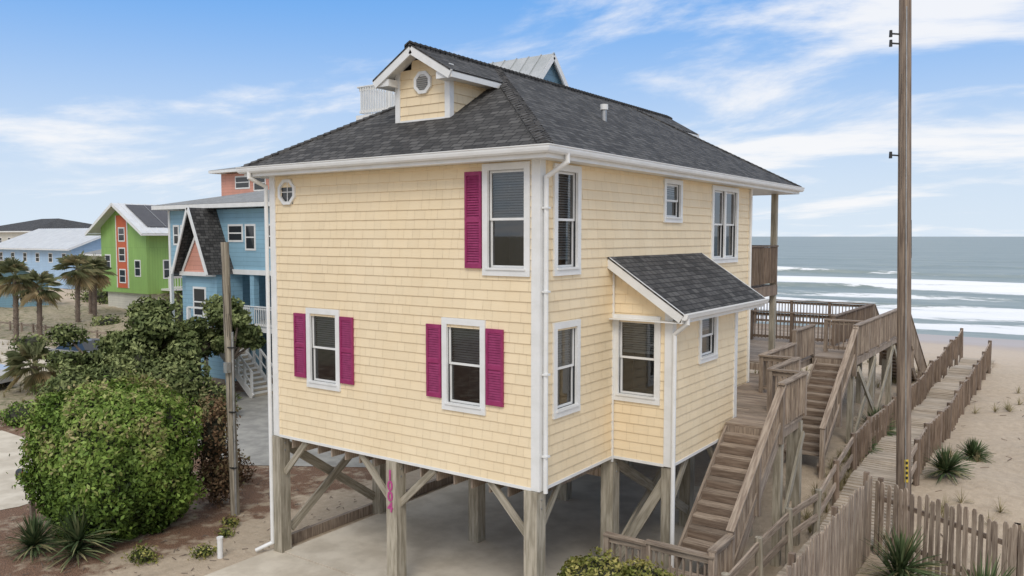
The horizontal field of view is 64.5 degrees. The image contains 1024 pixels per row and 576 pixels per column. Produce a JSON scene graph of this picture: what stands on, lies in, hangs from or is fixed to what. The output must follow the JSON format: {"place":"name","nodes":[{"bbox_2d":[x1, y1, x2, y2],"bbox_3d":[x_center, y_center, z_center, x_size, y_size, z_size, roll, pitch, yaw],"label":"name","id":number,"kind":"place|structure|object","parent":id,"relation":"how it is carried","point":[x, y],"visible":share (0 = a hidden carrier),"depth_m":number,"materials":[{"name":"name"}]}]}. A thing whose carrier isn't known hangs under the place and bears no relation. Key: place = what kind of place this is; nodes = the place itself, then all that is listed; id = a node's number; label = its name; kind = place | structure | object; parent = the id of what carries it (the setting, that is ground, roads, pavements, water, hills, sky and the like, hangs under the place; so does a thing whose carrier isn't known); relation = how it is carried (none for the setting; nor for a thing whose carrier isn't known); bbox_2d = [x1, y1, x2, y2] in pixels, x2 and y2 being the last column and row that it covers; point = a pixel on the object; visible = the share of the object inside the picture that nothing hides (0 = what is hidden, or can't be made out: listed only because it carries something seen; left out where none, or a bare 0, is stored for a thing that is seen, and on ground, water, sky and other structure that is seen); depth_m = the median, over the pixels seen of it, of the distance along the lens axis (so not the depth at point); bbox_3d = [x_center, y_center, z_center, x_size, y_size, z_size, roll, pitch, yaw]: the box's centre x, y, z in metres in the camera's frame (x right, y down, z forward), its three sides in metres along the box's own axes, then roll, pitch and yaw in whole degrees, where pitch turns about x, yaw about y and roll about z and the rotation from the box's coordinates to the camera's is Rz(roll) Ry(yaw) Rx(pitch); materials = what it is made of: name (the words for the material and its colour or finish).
{"place":"outdoors","nodes":[
{"label":"outdoors","id":0,"kind":"place"},
{"bbox_2d":[0,430,39,509],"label":"neighbour driveway","id":1,"kind":"structure","parent":0,"point":[11,497],"depth_m":23.97,"materials":[{"name":"concrete"}]},
{"bbox_2d":[0,339,66,371],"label":"parking pavement","id":2,"kind":"structure","parent":0,"point":[4,348],"depth_m":49.37,"materials":[{"name":"concrete"}]},
{"bbox_2d":[49,338,99,352],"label":"parked car","id":3,"kind":"object","parent":2,"relation":"on","point":[88,346],"visible":0.04,"depth_m":42.14,"materials":[{"name":"blue metal"}]},
{"bbox_2d":[205,549,350,575],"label":"driveway","id":4,"kind":"structure","parent":0,"point":[272,562],"depth_m":16.92,"materials":[{"name":"concrete"}]},
{"bbox_2d":[189,389,371,466],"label":"neighbour driveway","id":5,"kind":"structure","parent":0,"point":[253,436],"depth_m":28.16,"materials":[{"name":"grey concrete"}]},
{"bbox_2d":[0,288,1023,575],"bbox_3d":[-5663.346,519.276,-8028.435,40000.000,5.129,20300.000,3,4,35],"label":"ground","id":6,"kind":"structure","parent":0,"point":[988,484],"depth_m":20.96,"materials":[{"name":"beige sand"}]},
{"bbox_2d":[0,364,19,386],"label":"parked car","id":7,"kind":"object","parent":6,"relation":"on","point":[7,381],"visible":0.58,"depth_m":36.91,"materials":[{"name":"grey paint"}]},
{"bbox_2d":[0,255,38,342],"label":"palm tree","id":8,"kind":"object","parent":6,"relation":"on","point":[15,266],"visible":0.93,"depth_m":52.46,"materials":[{"name":"green plant"}]},
{"bbox_2d":[0,399,47,427],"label":"shrub","id":9,"kind":"object","parent":6,"relation":"on","point":[16,415],"visible":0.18,"depth_m":29.67,"materials":[{"name":"green plant"}]},
{"bbox_2d":[0,339,47,401],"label":"ornamental grass","id":10,"kind":"structure","parent":6,"relation":"on","point":[4,394],"depth_m":37.40,"materials":[{"name":"green plant"}]},
{"bbox_2d":[15,468,35,520],"bbox_3d":[-11.812,5.051,19.840,0.970,1.280,0.210,3,4,35],"label":"mailbox","id":11,"kind":"object","parent":6,"relation":"on","point":[31,510],"visible":0.16,"depth_m":19.77,"materials":[{"name":"brown"}]},
{"bbox_2d":[0,259,60,307],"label":"grey blue cottage","id":12,"kind":"structure","parent":6,"relation":"on","point":[7,303],"depth_m":69.99,"materials":[{"name":"wood"}]},
{"bbox_2d":[0,340,62,395],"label":"palm tree","id":13,"kind":"object","parent":6,"relation":"on","point":[15,360],"visible":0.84,"depth_m":35.70,"materials":[{"name":"green plant"}]},
{"bbox_2d":[0,510,66,563],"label":"yucca plant","id":14,"kind":"object","parent":6,"relation":"on","point":[32,533],"visible":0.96,"depth_m":17.80,"materials":[{"name":"green plant"}]},
{"bbox_2d":[12,269,65,337],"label":"palm tree","id":15,"kind":"object","parent":6,"relation":"on","point":[42,295],"visible":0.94,"depth_m":52.82,"materials":[{"name":"green plant"}]},
{"bbox_2d":[0,218,91,241],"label":"white beach house","id":16,"kind":"structure","parent":6,"relation":"on","point":[8,231],"depth_m":134.55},
{"bbox_2d":[0,228,100,288],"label":"pale blue house","id":17,"kind":"structure","parent":6,"relation":"on","point":[39,250],"depth_m":102.56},
{"bbox_2d":[0,321,109,337],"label":"post and rail fence","id":18,"kind":"object","parent":6,"relation":"on","point":[21,324],"visible":0.27,"depth_m":56.29,"materials":[{"name":"brown wood"}]},
{"bbox_2d":[51,251,103,321],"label":"palm tree","id":19,"kind":"object","parent":6,"relation":"on","point":[84,276],"visible":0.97,"depth_m":57.70,"materials":[{"name":"green plant"}]},
{"bbox_2d":[30,502,129,572],"bbox_3d":[-9.461,5.246,17.598,1.846,1.377,1.964,3,4,35],"label":"yucca plant","id":20,"kind":"object","parent":6,"relation":"on","point":[77,539],"visible":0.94,"depth_m":17.49,"materials":[{"name":"green plant"}]},
{"bbox_2d":[40,322,130,376],"bbox_3d":[-17.771,3.200,34.142,4.509,3.577,3.851,3,4,35],"label":"live oak tree","id":21,"kind":"object","parent":6,"relation":"on","point":[63,335],"visible":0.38,"depth_m":33.66,"materials":[{"name":"green plant"}]},
{"bbox_2d":[83,249,101,289],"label":"tan beach house","id":22,"kind":"structure","parent":6,"relation":"on","point":[98,252],"depth_m":90.28,"materials":[{"name":"white"}]},
{"bbox_2d":[78,266,110,313],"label":"palm tree","id":23,"kind":"object","parent":6,"relation":"on","point":[90,303],"visible":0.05,"depth_m":64.35,"materials":[{"name":"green plant"}]},
{"bbox_2d":[8,287,182,372],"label":"background shrubs","id":24,"kind":"object","parent":6,"relation":"on","point":[102,298],"visible":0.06,"depth_m":56.42,"materials":[{"name":"green plant"}]},
{"bbox_2d":[79,253,117,315],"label":"palm tree","id":25,"kind":"object","parent":6,"relation":"on","point":[100,261],"visible":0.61,"depth_m":61.78,"materials":[{"name":"green plant"}]},
{"bbox_2d":[6,367,207,545],"bbox_3d":[-9.464,3.932,19.356,4.494,3.661,3.660,3,4,35],"label":"hedge","id":26,"kind":"object","parent":6,"relation":"on","point":[119,454],"visible":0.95,"depth_m":18.28,"materials":[{"name":"green plant"}]},
{"bbox_2d":[85,203,182,308],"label":"green beach house","id":27,"kind":"structure","parent":6,"relation":"on","point":[134,246],"depth_m":67.85,"materials":[{"name":"green wood"}]},
{"bbox_2d":[29,341,241,418],"bbox_3d":[-14.649,3.534,31.310,8.424,3.022,3.488,1,4,12],"label":"wax myrtle shrub","id":28,"kind":"object","parent":6,"relation":"on","point":[181,378],"visible":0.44,"depth_m":30.78,"materials":[{"name":"green plant"}]},
{"bbox_2d":[98,313,204,368],"bbox_3d":[-15.188,2.954,34.309,4.387,4.042,4.751,-2,4,-33],"label":"live oak tree","id":29,"kind":"object","parent":6,"relation":"on","point":[126,339],"visible":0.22,"depth_m":32.47,"materials":[{"name":"green plant"}]},
{"bbox_2d":[123,294,250,370],"bbox_3d":[-13.767,2.600,34.147,4.666,4.767,4.684,3,4,35],"label":"live oak tree","id":30,"kind":"object","parent":6,"relation":"on","point":[143,322],"visible":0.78,"depth_m":33.07,"materials":[{"name":"green plant"}]},
{"bbox_2d":[151,190,272,397],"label":"blue beach house","id":31,"kind":"structure","parent":6,"relation":"on","point":[200,231],"depth_m":37.38,"materials":[{"name":"blue wood"}]},
{"bbox_2d":[185,386,244,507],"bbox_3d":[-7.760,4.064,21.163,1.743,3.102,1.419,3,4,35],"label":"reddish shrub","id":32,"kind":"object","parent":6,"relation":"on","point":[215,446],"visible":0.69,"depth_m":20.88,"materials":[{"name":"brown plant"}]},
{"bbox_2d":[216,536,222,558],"bbox_3d":[-6.311,5.607,17.551,0.140,0.460,0.140,3,4,35],"label":"vent standpipe","id":33,"kind":"object","parent":6,"relation":"on","point":[219,547],"visible":1,"depth_m":17.50,"materials":[{"name":"white plastic"}]},
{"bbox_2d":[221,242,239,515],"bbox_3d":[-6.960,2.421,20.068,0.344,7.104,0.335,3,4,35],"label":"utility pole","id":34,"kind":"object","parent":6,"relation":"on","point":[228,364],"visible":0.93,"depth_m":19.99,"materials":[{"name":"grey wood"}]},
{"bbox_2d":[207,451,256,485],"bbox_3d":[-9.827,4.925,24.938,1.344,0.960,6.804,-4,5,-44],"label":"dry shrub","id":35,"kind":"object","parent":6,"relation":"on","point":[241,469],"visible":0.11,"depth_m":22.99,"materials":[{"name":"brown plant"}]},
{"bbox_2d":[203,306,266,376],"bbox_3d":[-11.630,2.825,33.850,2.752,4.357,2.333,0,4,1],"label":"live oak tree","id":36,"kind":"object","parent":6,"relation":"on","point":[247,335],"visible":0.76,"depth_m":33.42,"materials":[{"name":"green plant"}]},
{"bbox_2d":[208,167,268,195],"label":"salmon beach house","id":37,"kind":"structure","parent":6,"relation":"on","point":[233,181],"depth_m":56.19,"materials":[{"name":"wood"}]},
{"bbox_2d":[356,52,568,119],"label":"grey blue tower house","id":38,"kind":"structure","parent":6,"relation":"on","point":[373,100],"depth_m":30.44,"materials":[{"name":"white metal"}]},
{"bbox_2d":[285,472,703,575],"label":"concrete slab","id":39,"kind":"structure","parent":6,"relation":"on","point":[438,543],"depth_m":18.67,"materials":[{"name":"beige concrete"}]},
{"bbox_2d":[272,435,739,575],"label":"pilings and braces","id":40,"kind":"object","parent":39,"relation":"on","point":[537,512],"visible":0.42,"depth_m":16.20,"materials":[{"name":"brown wood"}]},
{"bbox_2d":[387,481,392,490],"bbox_3d":[-2.361,3.828,15.715,0.131,0.201,0.016,3,4,35],"label":"house number digit","id":41,"kind":"object","parent":40,"relation":"attached to","point":[389,488],"visible":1,"depth_m":15.71,"materials":[{"name":"pink paint"}]},
{"bbox_2d":[387,491,392,501],"bbox_3d":[-2.361,4.037,15.729,0.131,0.201,0.016,3,4,35],"label":"house number digit","id":42,"kind":"object","parent":40,"relation":"attached to","point":[389,499],"visible":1,"depth_m":15.72,"materials":[{"name":"pink paint"}]},
{"bbox_2d":[387,502,392,511],"bbox_3d":[-2.363,4.246,15.743,0.136,0.199,0.016,3,4,35],"label":"house number digit","id":43,"kind":"object","parent":40,"relation":"attached to","point":[390,507],"visible":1,"depth_m":15.72,"materials":[{"name":"pink paint"}]},
{"bbox_2d":[275,60,749,487],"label":"siding walls","id":44,"kind":"structure","parent":40,"relation":"on","point":[378,255],"depth_m":15.59,"materials":[{"name":"beige wood"}]},
{"bbox_2d":[293,171,503,406],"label":"shutters","id":45,"kind":"object","parent":44,"relation":"attached to","point":[494,362],"visible":1,"depth_m":14.36,"materials":[{"name":"purple wood"}]},
{"bbox_2d":[247,153,752,567],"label":"downspouts","id":46,"kind":"object","parent":44,"relation":"attached to","point":[545,456],"visible":0.98,"depth_m":15.12,"materials":[{"name":"white metal"}]},
{"bbox_2d":[278,71,738,418],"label":"windows","id":47,"kind":"structure","parent":44,"relation":"attached to","point":[506,218],"depth_m":14.80,"materials":[{"name":"white glass"}]},
{"bbox_2d":[241,40,801,316],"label":"shingle roof","id":48,"kind":"structure","parent":44,"relation":"on","point":[515,108],"depth_m":16.49,"materials":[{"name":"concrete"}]},
{"bbox_2d":[235,46,803,491],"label":"trim and gutters","id":49,"kind":"structure","parent":40,"relation":"on","point":[535,154],"depth_m":15.23,"materials":[{"name":"white wood"}]},
{"bbox_2d":[751,194,778,350],"bbox_3d":[4.396,-0.259,25.180,6.922,5.200,2.520,3,4,35],"label":"porch","id":50,"kind":"object","parent":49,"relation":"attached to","point":[764,266],"visible":0.28,"depth_m":23.82,"materials":[{"name":"brown wood"}]},
{"bbox_2d":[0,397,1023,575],"bbox_3d":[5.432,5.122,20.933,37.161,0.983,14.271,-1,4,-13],"label":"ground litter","id":51,"kind":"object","parent":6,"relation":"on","point":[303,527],"visible":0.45,"depth_m":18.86,"materials":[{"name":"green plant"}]},
{"bbox_2d":[557,546,684,575],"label":"yellow green shrub","id":52,"kind":"object","parent":6,"relation":"on","point":[592,566],"visible":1,"depth_m":13.95,"materials":[{"name":"green plant"}]},
{"bbox_2d":[603,299,926,575],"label":"wooden deck","id":53,"kind":"structure","parent":6,"relation":"on","point":[766,428],"depth_m":18.51,"materials":[{"name":"brown wood"}]},
{"bbox_2d":[780,471,872,575],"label":"wood picket fence","id":54,"kind":"object","parent":6,"relation":"on","point":[839,546],"visible":0.98,"depth_m":15.08,"materials":[{"name":"brown wood"}]},
{"bbox_2d":[721,328,994,575],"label":"beach boardwalk","id":55,"kind":"structure","parent":6,"relation":"on","point":[937,412],"depth_m":22.53,"materials":[{"name":"brown wood"}]},
{"bbox_2d":[844,436,881,456],"bbox_3d":[9.972,4.410,23.092,1.099,0.745,1.180,3,4,35],"label":"yucca plant","id":56,"kind":"object","parent":6,"relation":"on","point":[874,448],"visible":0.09,"depth_m":22.89,"materials":[{"name":"green plant"}]},
{"bbox_2d":[853,407,895,435],"bbox_3d":[11.181,4.109,24.877,1.748,1.115,1.713,3,4,35],"label":"yucca plant","id":57,"kind":"object","parent":6,"relation":"on","point":[890,427],"visible":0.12,"depth_m":24.83,"materials":[{"name":"green plant"}]},
{"bbox_2d":[749,359,1023,532],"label":"dune grass","id":58,"kind":"structure","parent":6,"relation":"on","point":[844,482],"depth_m":21.18,"materials":[{"name":"green plant"}]},
{"bbox_2d":[889,0,911,536],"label":"utility pole","id":59,"kind":"object","parent":6,"relation":"on","point":[903,393],"visible":0.97,"depth_m":17.39,"materials":[{"name":"brown wood"}]},
{"bbox_2d":[855,521,954,575],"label":"yucca plant","id":60,"kind":"object","parent":6,"relation":"on","point":[899,558],"visible":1,"depth_m":15.52,"materials":[{"name":"green plant"}]},
{"bbox_2d":[873,477,1023,575],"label":"wood picket fence","id":61,"kind":"object","parent":6,"relation":"on","point":[1011,541],"visible":0.88,"depth_m":15.57,"materials":[{"name":"brown wood"}]},
{"bbox_2d":[921,442,975,484],"bbox_3d":[10.993,4.388,20.651,1.482,1.001,1.540,3,4,35],"label":"yucca plant","id":62,"kind":"object","parent":6,"relation":"on","point":[945,464],"visible":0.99,"depth_m":20.54,"materials":[{"name":"green plant"}]},
{"bbox_2d":[952,437,994,462],"bbox_3d":[12.857,4.468,22.559,1.093,0.739,1.064,0,4,-1],"label":"yucca plant","id":63,"kind":"object","parent":6,"relation":"on","point":[972,447],"visible":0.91,"depth_m":22.49,"materials":[{"name":"green plant"}]},
{"bbox_2d":[943,554,1016,575],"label":"yucca plant","id":64,"kind":"object","parent":6,"relation":"on","point":[993,571],"visible":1,"depth_m":13.97,"materials":[{"name":"green plant"}]},
{"bbox_2d":[0,0,1023,236],"label":"sky","id":65,"kind":"structure","parent":0,"point":[103,103],"materials":[{"name":"blue"}]},
{"bbox_2d":[751,237,1023,339],"bbox_3d":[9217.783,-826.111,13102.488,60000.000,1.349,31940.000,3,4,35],"label":"ocean","id":66,"kind":"structure","parent":0,"point":[972,286],"depth_m":146.15,"materials":[{"name":"liquid"}]}
]}

